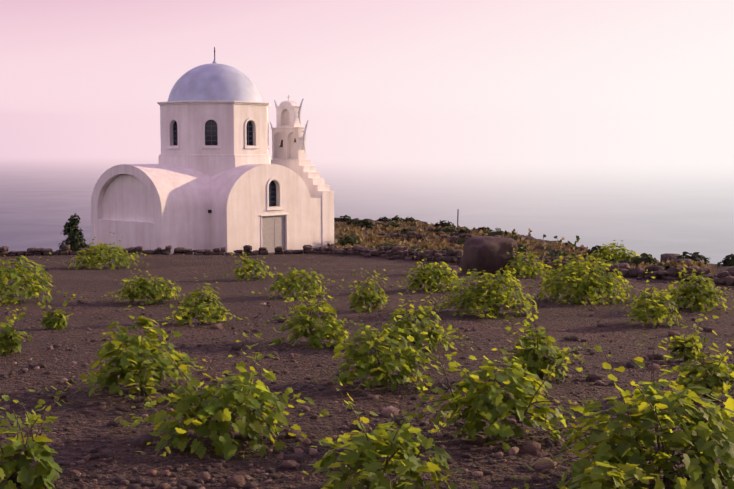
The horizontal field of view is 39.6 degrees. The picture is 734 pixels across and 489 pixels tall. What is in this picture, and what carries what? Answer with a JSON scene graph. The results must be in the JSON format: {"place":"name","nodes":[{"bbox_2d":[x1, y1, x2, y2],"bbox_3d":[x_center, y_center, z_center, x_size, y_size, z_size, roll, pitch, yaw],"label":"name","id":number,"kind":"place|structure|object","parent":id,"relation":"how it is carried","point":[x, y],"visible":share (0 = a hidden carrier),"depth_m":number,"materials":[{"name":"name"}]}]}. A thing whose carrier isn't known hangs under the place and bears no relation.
{"place":"outdoors","nodes":[
{"label":"outdoors","id":0,"kind":"place"},
{"bbox_2d":[0,220,733,488],"bbox_3d":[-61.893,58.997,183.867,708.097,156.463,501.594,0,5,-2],"label":"ground","id":1,"kind":"structure","parent":0,"point":[178,269],"depth_m":12.93,"materials":[{"name":"soil"}]},
{"bbox_2d":[58,214,88,254],"bbox_3d":[-14.702,-0.455,51.015,1.485,2.282,1.167,-3,6,-28],"label":"tree","id":2,"kind":"object","parent":1,"relation":"on","point":[74,243],"visible":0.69,"depth_m":50.80,"materials":[{"name":"green plant"}]},
{"bbox_2d":[91,163,274,254],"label":"vaulted side wing","id":3,"kind":"structure","parent":1,"relation":"on","point":[153,207],"depth_m":54.62,"materials":[{"name":"white paint"}]},
{"bbox_2d":[160,104,268,154],"bbox_3d":[-8.798,-6.537,59.283,6.020,3.020,6.020,5,7,41],"label":"dome drum","id":4,"kind":"object","parent":3,"relation":"on","point":[230,118],"visible":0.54,"depth_m":56.48,"materials":[{"name":"white paint"}]},
{"bbox_2d":[168,59,261,101],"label":"chapel dome","id":5,"kind":"structure","parent":4,"relation":"on","point":[214,80],"depth_m":57.12,"materials":[{"name":"blue paint"}]},
{"bbox_2d":[173,120,275,206],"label":"windows","id":6,"kind":"structure","parent":4,"relation":"in","point":[248,140],"depth_m":57.16,"materials":[{"name":"black glass"}]},
{"bbox_2d":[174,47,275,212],"bbox_3d":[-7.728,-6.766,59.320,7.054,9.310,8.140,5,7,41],"label":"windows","id":7,"kind":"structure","parent":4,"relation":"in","point":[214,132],"depth_m":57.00,"materials":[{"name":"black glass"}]},
{"bbox_2d":[157,95,333,249],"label":"building trim","id":8,"kind":"structure","parent":1,"relation":"on","point":[322,213],"depth_m":57.70,"materials":[{"name":"white paint"}]},
{"bbox_2d":[276,107,300,126],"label":"bell tower","id":9,"kind":"structure","parent":8,"relation":"attached to","point":[286,116],"depth_m":61.89,"materials":[{"name":"paint"}]},
{"bbox_2d":[270,99,307,152],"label":"tower horns","id":10,"kind":"object","parent":8,"relation":"attached to","point":[304,131],"visible":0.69,"depth_m":61.30},
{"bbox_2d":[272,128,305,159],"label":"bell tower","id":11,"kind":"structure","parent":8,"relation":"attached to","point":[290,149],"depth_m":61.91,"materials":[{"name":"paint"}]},
{"bbox_2d":[210,164,310,254],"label":"church facade","id":12,"kind":"structure","parent":1,"relation":"on","point":[238,205],"depth_m":55.73,"materials":[{"name":"white paint"}]},
{"bbox_2d":[262,215,284,252],"bbox_3d":[-5.270,-0.210,57.074,0.062,2.820,1.850,5,7,41],"label":"door","id":13,"kind":"structure","parent":12,"relation":"in","point":[273,232],"depth_m":57.04,"materials":[{"name":"grey wood"}]},
{"bbox_2d":[73,209,577,273],"bbox_3d":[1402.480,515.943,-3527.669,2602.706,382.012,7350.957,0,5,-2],"label":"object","id":14,"kind":"object","parent":1,"relation":"on","point":[457,226],"visible":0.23,"depth_m":33.00,"materials":[{"name":"brown wood"}]},
{"bbox_2d":[0,245,733,285],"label":"dry stone wall","id":15,"kind":"structure","parent":1,"relation":"on","point":[455,256],"depth_m":42.94,"materials":[{"name":"brown stone"}]},
{"bbox_2d":[0,284,733,488],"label":"ground stones","id":16,"kind":"object","parent":1,"relation":"on","point":[293,460],"visible":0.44,"depth_m":7.91,"materials":[{"name":"brown stone"}]},
{"bbox_2d":[0,232,733,488],"bbox_3d":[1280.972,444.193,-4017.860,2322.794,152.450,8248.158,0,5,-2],"label":"vine leaves","id":17,"kind":"object","parent":1,"relation":"on","point":[409,465],"visible":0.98,"depth_m":7.95,"materials":[{"name":"green plant"}]},
{"bbox_2d":[378,231,503,242],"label":"terrace dry stone wall","id":18,"kind":"structure","parent":1,"relation":"on","point":[420,236],"depth_m":64.98,"materials":[{"name":"brown stone"}]},
{"bbox_2d":[334,217,692,275],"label":"boulders","id":19,"kind":"object","parent":1,"relation":"on","point":[488,254],"visible":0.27,"depth_m":30.23,"materials":[{"name":"brown stone"}]},
{"bbox_2d":[327,220,715,273],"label":"dry grass tufts","id":20,"kind":"object","parent":1,"relation":"on","point":[434,244],"visible":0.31,"depth_m":61.30,"materials":[{"name":"brown plant"}]},
{"bbox_2d":[338,215,733,269],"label":"terrace shrubs","id":21,"kind":"object","parent":1,"relation":"on","point":[650,259],"visible":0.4,"depth_m":55.08,"materials":[{"name":"green plant"}]},
{"bbox_2d":[0,155,733,263],"bbox_3d":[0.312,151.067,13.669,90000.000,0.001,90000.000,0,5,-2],"label":"sea water","id":22,"kind":"structure","parent":0,"point":[656,206],"depth_m":3613.34,"materials":[{"name":"grey liquid"}]},
{"bbox_2d":[0,0,733,154],"label":"sky","id":23,"kind":"structure","parent":0,"point":[78,77],"materials":[{"name":"pink"}]}
]}

